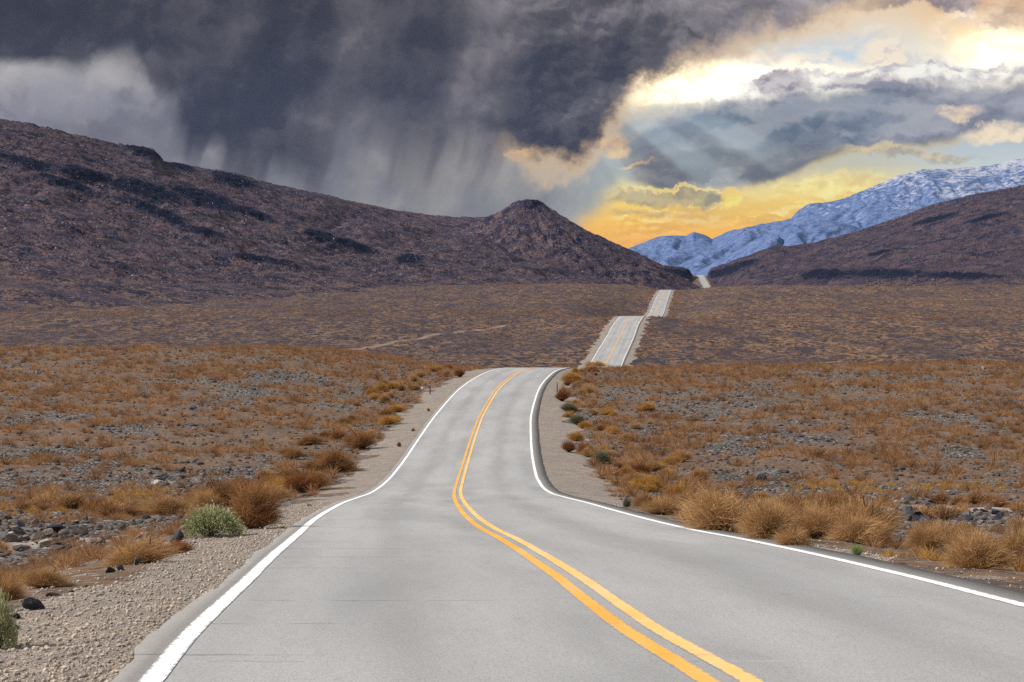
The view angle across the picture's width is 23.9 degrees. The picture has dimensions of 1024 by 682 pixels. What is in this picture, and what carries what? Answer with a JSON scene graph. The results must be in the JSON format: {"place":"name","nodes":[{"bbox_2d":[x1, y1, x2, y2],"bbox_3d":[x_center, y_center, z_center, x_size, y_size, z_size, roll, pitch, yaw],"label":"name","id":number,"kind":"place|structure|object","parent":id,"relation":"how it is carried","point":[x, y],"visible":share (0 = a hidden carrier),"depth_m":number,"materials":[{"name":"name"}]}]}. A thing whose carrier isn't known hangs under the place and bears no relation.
{"place":"outdoors","nodes":[
{"label":"outdoors","id":0,"kind":"place"},
{"bbox_2d":[0,119,688,310],"bbox_3d":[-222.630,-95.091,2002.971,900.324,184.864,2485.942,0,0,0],"label":"hill","id":1,"kind":"structure","parent":0,"point":[87,222],"depth_m":1687.27,"materials":[{"name":"stone"}]},
{"bbox_2d":[352,323,528,349],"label":"dirt track","id":2,"kind":"structure","parent":0,"point":[392,342],"depth_m":628.06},
{"bbox_2d":[0,275,998,681],"bbox_3d":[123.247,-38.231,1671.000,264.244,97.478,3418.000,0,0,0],"label":"gravel shoulder","id":3,"kind":"object","parent":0,"point":[568,473],"visible":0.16,"depth_m":89.74},
{"bbox_2d":[0,584,19,649],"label":"sage bush","id":4,"kind":"object","parent":3,"relation":"on","point":[7,622],"visible":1,"depth_m":17.43,"materials":[{"name":"green plant"}]},
{"bbox_2d":[22,597,44,609],"bbox_3d":[-4.368,2.406,22.053,0.156,0.108,0.237,3,-22,30],"label":"boulder","id":5,"kind":"object","parent":3,"relation":"on","point":[29,603],"visible":0.9,"depth_m":21.99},
{"bbox_2d":[170,530,183,543],"bbox_3d":[-5.265,3.108,38.069,0.177,0.275,0.223,7,5,40],"label":"boulder","id":6,"kind":"object","parent":3,"relation":"on","point":[178,534],"visible":0.67,"depth_m":38.03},
{"bbox_2d":[165,539,199,553],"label":"dry shrub","id":7,"kind":"object","parent":3,"relation":"on","point":[185,546],"visible":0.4,"depth_m":33.92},
{"bbox_2d":[179,500,247,538],"bbox_3d":[-5.180,3.086,41.873,1.270,0.656,1.469,0,0,-23],"label":"sage bush","id":8,"kind":"object","parent":3,"relation":"on","point":[219,519],"visible":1,"depth_m":41.69,"materials":[{"name":"green plant"}]},
{"bbox_2d":[215,467,290,528],"bbox_3d":[-4.901,2.998,45.653,1.380,1.276,1.389,0,0,-29],"label":"dry shrub","id":9,"kind":"object","parent":3,"relation":"on","point":[255,508],"visible":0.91,"depth_m":45.51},
{"bbox_2d":[554,385,571,400],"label":"dry shrub","id":10,"kind":"object","parent":3,"relation":"on","point":[561,395],"visible":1,"depth_m":196.58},
{"bbox_2d":[560,438,575,451],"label":"dry shrub","id":11,"kind":"object","parent":3,"relation":"on","point":[569,446],"visible":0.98,"depth_m":140.30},
{"bbox_2d":[560,402,576,411],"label":"dry shrub","id":12,"kind":"object","parent":3,"relation":"on","point":[566,407],"visible":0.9,"depth_m":184.14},
{"bbox_2d":[567,429,584,440],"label":"dry shrub","id":13,"kind":"object","parent":3,"relation":"on","point":[575,436],"visible":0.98,"depth_m":151.07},
{"bbox_2d":[677,493,708,520],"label":"dry shrub","id":14,"kind":"object","parent":3,"relation":"on","point":[683,513],"visible":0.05,"depth_m":48.81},
{"bbox_2d":[726,496,810,539],"bbox_3d":[3.986,2.773,38.218,1.419,0.845,1.535,0,8,-17],"label":"dry shrub","id":15,"kind":"object","parent":3,"relation":"on","point":[764,522],"visible":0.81,"depth_m":38.06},
{"bbox_2d":[772,523,817,546],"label":"dry shrub","id":16,"kind":"object","parent":3,"relation":"on","point":[787,537],"visible":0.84,"depth_m":34.83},
{"bbox_2d":[849,542,863,554],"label":"green plant","id":17,"kind":"object","parent":3,"relation":"on","point":[856,550],"visible":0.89,"depth_m":32.32,"materials":[{"name":"green plant"}]},
{"bbox_2d":[0,275,1023,610],"bbox_3d":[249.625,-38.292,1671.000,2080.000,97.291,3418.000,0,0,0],"label":"ground","id":18,"kind":"structure","parent":0,"point":[762,303],"depth_m":547.30,"materials":[{"name":"soil"}]},
{"bbox_2d":[0,571,27,600],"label":"dry shrub","id":19,"kind":"object","parent":18,"relation":"on","point":[16,592],"visible":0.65,"depth_m":23.79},
{"bbox_2d":[12,496,32,510],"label":"dry shrub","id":20,"kind":"object","parent":18,"relation":"on","point":[20,504],"visible":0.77,"depth_m":94.42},
{"bbox_2d":[30,531,45,539],"bbox_3d":[-12.183,4.995,61.836,0.553,0.265,0.320,0,0,41],"label":"boulder","id":21,"kind":"object","parent":18,"relation":"on","point":[38,534],"visible":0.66,"depth_m":61.73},
{"bbox_2d":[32,501,53,509],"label":"dry shrub","id":22,"kind":"object","parent":18,"relation":"on","point":[43,506],"visible":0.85,"depth_m":93.66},
{"bbox_2d":[33,488,54,502],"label":"dry shrub","id":23,"kind":"object","parent":18,"relation":"on","point":[42,496],"visible":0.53,"depth_m":98.68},
{"bbox_2d":[15,562,75,587],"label":"dry shrub","id":24,"kind":"object","parent":18,"relation":"on","point":[41,578],"visible":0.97,"depth_m":26.07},
{"bbox_2d":[38,538,54,546],"bbox_3d":[-10.824,4.708,56.349,0.426,0.226,0.342,-2,14,-10],"label":"rock","id":25,"kind":"object","parent":18,"relation":"on","point":[41,543],"visible":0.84,"depth_m":56.19,"materials":[{"name":"stone"}]},
{"bbox_2d":[44,524,65,532],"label":"boulder","id":26,"kind":"object","parent":18,"relation":"on","point":[56,528],"visible":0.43,"depth_m":68.04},
{"bbox_2d":[50,545,65,552],"bbox_3d":[-10.342,4.748,55.174,0.401,0.214,0.453,1,4,-30],"label":"rock","id":27,"kind":"object","parent":18,"relation":"on","point":[55,547],"visible":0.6,"depth_m":55.02,"materials":[{"name":"stone"}]},
{"bbox_2d":[52,493,75,508],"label":"dry shrub","id":28,"kind":"object","parent":18,"relation":"on","point":[66,502],"visible":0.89,"depth_m":93.78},
{"bbox_2d":[61,488,91,508],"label":"dry shrub","id":29,"kind":"object","parent":18,"relation":"on","point":[78,499],"visible":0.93,"depth_m":94.09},
{"bbox_2d":[73,526,88,535],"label":"rock","id":30,"kind":"object","parent":18,"relation":"on","point":[83,530],"visible":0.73,"depth_m":66.55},
{"bbox_2d":[76,497,96,513],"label":"dry shrub","id":31,"kind":"object","parent":18,"relation":"on","point":[87,506],"visible":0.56,"depth_m":90.88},
{"bbox_2d":[86,494,105,506],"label":"dry shrub","id":32,"kind":"object","parent":18,"relation":"on","point":[93,500],"visible":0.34,"depth_m":95.27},
{"bbox_2d":[93,498,127,516],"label":"dry shrub","id":33,"kind":"object","parent":18,"relation":"on","point":[106,508],"visible":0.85,"depth_m":86.67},
{"bbox_2d":[118,503,139,515],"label":"dry shrub","id":34,"kind":"object","parent":18,"relation":"on","point":[134,511],"visible":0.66,"depth_m":89.56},
{"bbox_2d":[90,530,186,569],"bbox_3d":[-4.668,2.628,30.440,1.199,0.515,1.243,0,0,5],"label":"dry shrub","id":35,"kind":"object","parent":18,"relation":"on","point":[145,553],"visible":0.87,"depth_m":30.31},
{"bbox_2d":[185,484,225,508],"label":"dry shrub","id":36,"kind":"object","parent":18,"relation":"on","point":[199,496],"visible":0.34,"depth_m":83.96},
{"bbox_2d":[198,493,228,506],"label":"dry shrub","id":37,"kind":"object","parent":18,"relation":"on","point":[216,500],"visible":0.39,"depth_m":82.19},
{"bbox_2d":[185,466,255,505],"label":"dry shrub","id":38,"kind":"object","parent":18,"relation":"on","point":[223,492],"visible":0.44,"depth_m":84.94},
{"bbox_2d":[255,466,279,477],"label":"dry shrub","id":39,"kind":"object","parent":18,"relation":"on","point":[268,472],"visible":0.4,"depth_m":118.78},
{"bbox_2d":[260,487,285,499],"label":"dry shrub","id":40,"kind":"object","parent":18,"relation":"on","point":[277,494],"visible":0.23,"depth_m":87.08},
{"bbox_2d":[251,481,295,498],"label":"dry shrub","id":41,"kind":"object","parent":18,"relation":"on","point":[279,489],"visible":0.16,"depth_m":94.89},
{"bbox_2d":[266,474,288,489],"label":"dry shrub","id":42,"kind":"object","parent":18,"relation":"on","point":[279,481],"visible":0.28,"depth_m":104.79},
{"bbox_2d":[277,466,300,477],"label":"dry shrub","id":43,"kind":"object","parent":18,"relation":"on","point":[285,471],"visible":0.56,"depth_m":119.11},
{"bbox_2d":[281,445,309,458],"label":"dry shrub","id":44,"kind":"object","parent":18,"relation":"on","point":[292,453],"visible":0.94,"depth_m":135.33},
{"bbox_2d":[282,466,323,492],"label":"dry shrub","id":45,"kind":"object","parent":18,"relation":"on","point":[300,481],"visible":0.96,"depth_m":103.00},
{"bbox_2d":[278,466,333,488],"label":"dry shrub","id":46,"kind":"object","parent":18,"relation":"on","point":[325,483],"visible":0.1,"depth_m":105.05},
{"bbox_2d":[294,431,321,445],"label":"dry shrub","id":47,"kind":"object","parent":18,"relation":"on","point":[309,439],"visible":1,"depth_m":148.05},
{"bbox_2d":[302,460,323,471],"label":"dry shrub","id":48,"kind":"object","parent":18,"relation":"on","point":[311,464],"visible":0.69,"depth_m":124.53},
{"bbox_2d":[314,443,362,471],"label":"dry shrub","id":49,"kind":"object","parent":18,"relation":"on","point":[333,459],"visible":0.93,"depth_m":123.38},
{"bbox_2d":[332,415,353,425],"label":"dry shrub","id":50,"kind":"object","parent":18,"relation":"on","point":[342,420],"visible":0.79,"depth_m":166.03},
{"bbox_2d":[338,427,379,448],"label":"dry shrub","id":51,"kind":"object","parent":18,"relation":"on","point":[361,440],"visible":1,"depth_m":143.63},
{"bbox_2d":[375,380,388,391],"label":"dry shrub","id":52,"kind":"object","parent":18,"relation":"on","point":[381,386],"visible":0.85,"depth_m":209.55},
{"bbox_2d":[377,392,391,402],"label":"dry shrub","id":53,"kind":"object","parent":18,"relation":"on","point":[383,398],"visible":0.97,"depth_m":194.44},
{"bbox_2d":[374,413,403,424],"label":"dry shrub","id":54,"kind":"object","parent":18,"relation":"on","point":[386,420],"visible":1,"depth_m":168.39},
{"bbox_2d":[385,404,410,411],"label":"dry shrub","id":55,"kind":"object","parent":18,"relation":"on","point":[397,408],"visible":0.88,"depth_m":183.06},
{"bbox_2d":[453,367,465,376],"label":"dry shrub","id":56,"kind":"object","parent":18,"relation":"on","point":[459,373],"visible":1,"depth_m":241.07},
{"bbox_2d":[1,505,1021,546],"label":"dry wash","id":57,"kind":"object","parent":18,"relation":"on","point":[86,539],"visible":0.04,"depth_m":85.90},
{"bbox_2d":[4,533,17,541],"bbox_3d":[-12.032,4.728,58.112,0.328,0.229,0.322,0,0,-10],"label":"rock","id":58,"kind":"object","parent":57,"relation":"on","point":[11,537],"visible":0.94,"depth_m":57.97,"materials":[{"name":"stone"}]},
{"bbox_2d":[127,491,193,514],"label":"dry shrub","id":59,"kind":"object","parent":57,"relation":"on","point":[165,504],"visible":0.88,"depth_m":86.04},
{"bbox_2d":[1008,499,1023,511],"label":"dry shrub","id":60,"kind":"object","parent":57,"relation":"on","point":[1017,507],"visible":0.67,"depth_m":87.89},
{"bbox_2d":[0,283,1023,583],"bbox_3d":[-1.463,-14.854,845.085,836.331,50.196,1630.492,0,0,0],"label":"scrub","id":61,"kind":"object","parent":18,"relation":"on","point":[68,557],"visible":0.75,"depth_m":183.45,"materials":[{"name":"plant"}]},
{"bbox_2d":[0,304,1023,585],"bbox_3d":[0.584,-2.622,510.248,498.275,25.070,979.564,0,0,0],"label":"rubble","id":62,"kind":"object","parent":18,"relation":"on","point":[226,472],"visible":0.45,"depth_m":149.67,"materials":[{"name":"stone"}]},
{"bbox_2d":[0,472,1023,571],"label":"grass","id":63,"kind":"structure","parent":18,"relation":"on","point":[926,555],"depth_m":107.63,"materials":[{"name":"plant"}]},
{"bbox_2d":[558,370,582,381],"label":"dry shrub","id":64,"kind":"object","parent":18,"relation":"on","point":[570,376],"visible":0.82,"depth_m":228.62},
{"bbox_2d":[567,411,586,424],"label":"dry shrub","id":65,"kind":"object","parent":18,"relation":"on","point":[574,419],"visible":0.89,"depth_m":168.04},
{"bbox_2d":[575,420,593,427],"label":"dry shrub","id":66,"kind":"object","parent":18,"relation":"on","point":[585,423],"visible":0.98,"depth_m":164.85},
{"bbox_2d":[574,439,595,451],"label":"dry shrub","id":67,"kind":"object","parent":18,"relation":"on","point":[585,446],"visible":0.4,"depth_m":139.08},
{"bbox_2d":[580,445,593,456],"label":"dry shrub","id":68,"kind":"object","parent":18,"relation":"on","point":[587,452],"visible":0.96,"depth_m":137.03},
{"bbox_2d":[590,448,613,462],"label":"dry shrub","id":69,"kind":"object","parent":18,"relation":"on","point":[604,457],"visible":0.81,"depth_m":131.85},
{"bbox_2d":[601,424,622,433],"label":"dry shrub","id":70,"kind":"object","parent":18,"relation":"on","point":[608,430],"visible":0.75,"depth_m":158.75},
{"bbox_2d":[619,464,632,475],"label":"dry shrub","id":71,"kind":"object","parent":18,"relation":"on","point":[627,469],"visible":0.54,"depth_m":120.70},
{"bbox_2d":[619,469,647,482],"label":"dry shrub","id":72,"kind":"object","parent":18,"relation":"on","point":[624,478],"visible":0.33,"depth_m":110.96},
{"bbox_2d":[622,480,649,491],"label":"dry shrub","id":73,"kind":"object","parent":18,"relation":"on","point":[645,488],"visible":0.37,"depth_m":104.02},
{"bbox_2d":[629,490,655,505],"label":"dry shrub","id":74,"kind":"object","parent":18,"relation":"on","point":[643,496],"visible":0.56,"depth_m":67.62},
{"bbox_2d":[632,461,654,473],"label":"dry shrub","id":75,"kind":"object","parent":18,"relation":"on","point":[642,467],"visible":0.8,"depth_m":123.37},
{"bbox_2d":[627,476,665,489],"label":"dry shrub","id":76,"kind":"object","parent":18,"relation":"on","point":[641,481],"visible":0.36,"depth_m":106.58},
{"bbox_2d":[635,399,657,410],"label":"dry shrub","id":77,"kind":"object","parent":18,"relation":"on","point":[648,407],"visible":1,"depth_m":184.15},
{"bbox_2d":[642,472,664,489],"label":"dry shrub","id":78,"kind":"object","parent":18,"relation":"on","point":[653,478],"visible":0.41,"depth_m":106.89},
{"bbox_2d":[645,459,669,470],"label":"dry shrub","id":79,"kind":"object","parent":18,"relation":"on","point":[655,466],"visible":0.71,"depth_m":126.08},
{"bbox_2d":[635,491,682,515],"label":"dry shrub","id":80,"kind":"object","parent":18,"relation":"on","point":[659,507],"visible":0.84,"depth_m":56.64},
{"bbox_2d":[656,491,683,506],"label":"dry shrub","id":81,"kind":"object","parent":18,"relation":"on","point":[662,496],"visible":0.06,"depth_m":61.05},
{"bbox_2d":[660,453,683,464],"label":"dry shrub","id":82,"kind":"object","parent":18,"relation":"on","point":[670,460],"visible":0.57,"depth_m":132.08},
{"bbox_2d":[662,476,694,494],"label":"dry shrub","id":83,"kind":"object","parent":18,"relation":"on","point":[677,487],"visible":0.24,"depth_m":91.99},
{"bbox_2d":[669,446,694,461],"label":"dry shrub","id":84,"kind":"object","parent":18,"relation":"on","point":[685,455],"visible":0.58,"depth_m":135.61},
{"bbox_2d":[671,485,708,502],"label":"dry shrub","id":85,"kind":"object","parent":18,"relation":"on","point":[686,494],"visible":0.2,"depth_m":66.71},
{"bbox_2d":[665,479,791,532],"bbox_3d":[3.951,3.001,44.081,2.699,1.043,2.795,2,2,9],"label":"dry shrub","id":86,"kind":"object","parent":18,"relation":"on","point":[715,512],"visible":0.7,"depth_m":43.76,"materials":[{"name":"plant"}]},
{"bbox_2d":[719,485,745,496],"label":"dry shrub","id":87,"kind":"object","parent":18,"relation":"on","point":[738,492],"visible":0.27,"depth_m":99.38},
{"bbox_2d":[752,490,770,500],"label":"dry shrub","id":88,"kind":"object","parent":18,"relation":"on","point":[759,493],"visible":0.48,"depth_m":99.70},
{"bbox_2d":[747,489,800,523],"bbox_3d":[4.762,3.135,44.581,1.440,0.862,1.367,6,-1,-25],"label":"dry shrub","id":89,"kind":"object","parent":18,"relation":"on","point":[771,497],"visible":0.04,"depth_m":44.49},
{"bbox_2d":[771,489,794,506],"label":"dry shrub","id":90,"kind":"object","parent":18,"relation":"on","point":[781,498],"visible":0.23,"depth_m":84.02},
{"bbox_2d":[786,496,806,511],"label":"dry shrub","id":91,"kind":"object","parent":18,"relation":"on","point":[799,503],"visible":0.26,"depth_m":80.31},
{"bbox_2d":[786,505,841,537],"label":"dry shrub","id":92,"kind":"object","parent":18,"relation":"on","point":[814,523],"visible":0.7,"depth_m":41.85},
{"bbox_2d":[809,495,844,519],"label":"dry shrub","id":93,"kind":"object","parent":18,"relation":"on","point":[827,509],"visible":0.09,"depth_m":53.20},
{"bbox_2d":[814,489,846,512],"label":"dry shrub","id":94,"kind":"object","parent":18,"relation":"on","point":[828,498],"visible":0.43,"depth_m":81.16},
{"bbox_2d":[829,489,854,509],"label":"dry shrub","id":95,"kind":"object","parent":18,"relation":"on","point":[837,498],"visible":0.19,"depth_m":83.88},
{"bbox_2d":[822,509,897,543],"bbox_3d":[5.874,3.109,41.001,1.570,0.711,1.427,-3,-2,41],"label":"dry shrub","id":96,"kind":"object","parent":18,"relation":"on","point":[854,529],"visible":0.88,"depth_m":40.78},
{"bbox_2d":[830,488,910,533],"bbox_3d":[7.520,3.738,52.382,2.314,1.327,2.329,-11,-3,4],"label":"dry shrub","id":97,"kind":"object","parent":18,"relation":"on","point":[884,514],"visible":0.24,"depth_m":52.09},
{"bbox_2d":[871,492,895,505],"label":"dry shrub","id":98,"kind":"object","parent":18,"relation":"on","point":[881,498],"visible":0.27,"depth_m":92.56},
{"bbox_2d":[913,504,934,515],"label":"dry shrub","id":99,"kind":"object","parent":18,"relation":"on","point":[924,510],"visible":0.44,"depth_m":79.85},
{"bbox_2d":[898,520,950,549],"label":"dry shrub","id":100,"kind":"object","parent":18,"relation":"on","point":[920,536],"visible":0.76,"depth_m":43.23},
{"bbox_2d":[905,514,948,531],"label":"dry shrub","id":101,"kind":"object","parent":18,"relation":"on","point":[925,523],"visible":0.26,"depth_m":63.22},
{"bbox_2d":[928,488,950,503],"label":"dry shrub","id":102,"kind":"object","parent":18,"relation":"on","point":[940,497],"visible":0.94,"depth_m":96.90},
{"bbox_2d":[926,500,962,519],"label":"dry shrub","id":103,"kind":"object","parent":18,"relation":"on","point":[941,512],"visible":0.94,"depth_m":76.45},
{"bbox_2d":[919,512,972,546],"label":"dry shrub","id":104,"kind":"object","parent":18,"relation":"on","point":[946,530],"visible":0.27,"depth_m":49.73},
{"bbox_2d":[950,494,971,503],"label":"dry shrub","id":105,"kind":"object","parent":18,"relation":"on","point":[955,499],"visible":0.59,"depth_m":97.78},
{"bbox_2d":[964,486,986,503],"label":"dry shrub","id":106,"kind":"object","parent":18,"relation":"on","point":[977,498],"visible":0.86,"depth_m":98.65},
{"bbox_2d":[934,521,1023,568],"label":"dry shrub","id":107,"kind":"object","parent":18,"relation":"on","point":[977,546],"visible":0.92,"depth_m":29.46,"materials":[{"name":"plant"}]},
{"bbox_2d":[978,492,1002,505],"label":"dry shrub","id":108,"kind":"object","parent":18,"relation":"on","point":[987,497],"visible":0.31,"depth_m":96.27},
{"bbox_2d":[987,494,1010,506],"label":"dry shrub","id":109,"kind":"object","parent":18,"relation":"on","point":[997,502],"visible":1,"depth_m":92.71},
{"bbox_2d":[995,517,1023,557],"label":"dry shrub","id":110,"kind":"object","parent":18,"relation":"on","point":[1017,540],"visible":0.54,"depth_m":43.03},
{"bbox_2d":[1004,514,1023,528],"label":"dry shrub","id":111,"kind":"object","parent":18,"relation":"on","point":[1015,522],"visible":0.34,"depth_m":64.76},
{"bbox_2d":[0,502,1023,681],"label":"gravel","id":112,"kind":"structure","parent":0,"point":[63,677],"depth_m":21.40,"materials":[{"name":"gravel"}]},
{"bbox_2d":[0,0,1023,247],"label":"sky","id":113,"kind":"structure","parent":0,"point":[635,122],"materials":[{"name":"grey"}]},
{"bbox_2d":[111,275,1023,681],"bbox_3d":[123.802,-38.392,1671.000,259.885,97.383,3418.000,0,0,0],"label":"road","id":114,"kind":"structure","parent":0,"point":[463,541],"depth_m":22.00,"materials":[{"name":"asphalt"}]},
{"bbox_2d":[460,199,699,289],"bbox_3d":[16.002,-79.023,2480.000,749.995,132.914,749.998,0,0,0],"label":"hill","id":115,"kind":"structure","parent":0,"point":[533,228],"depth_m":2401.27,"materials":[{"name":"stone"}]},
{"bbox_2d":[664,265,692,282],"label":"hill","id":116,"kind":"structure","parent":0,"point":[683,272],"depth_m":3063.97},
{"bbox_2d":[692,220,861,275],"bbox_3d":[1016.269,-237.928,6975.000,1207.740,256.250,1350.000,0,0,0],"label":"mountain","id":117,"kind":"structure","parent":0,"point":[808,232],"depth_m":7192.85,"materials":[{"name":"stone"}]},
{"bbox_2d":[628,158,1023,273],"bbox_3d":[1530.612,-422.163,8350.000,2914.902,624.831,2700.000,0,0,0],"label":"mountain","id":118,"kind":"structure","parent":0,"point":[903,194],"depth_m":8776.80,"materials":[{"name":"stone"}]},
{"bbox_2d":[707,185,1023,285],"bbox_3d":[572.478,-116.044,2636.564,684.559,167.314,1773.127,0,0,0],"label":"hill","id":119,"kind":"structure","parent":0,"point":[975,239],"depth_m":2635.39,"materials":[{"name":"stone"}]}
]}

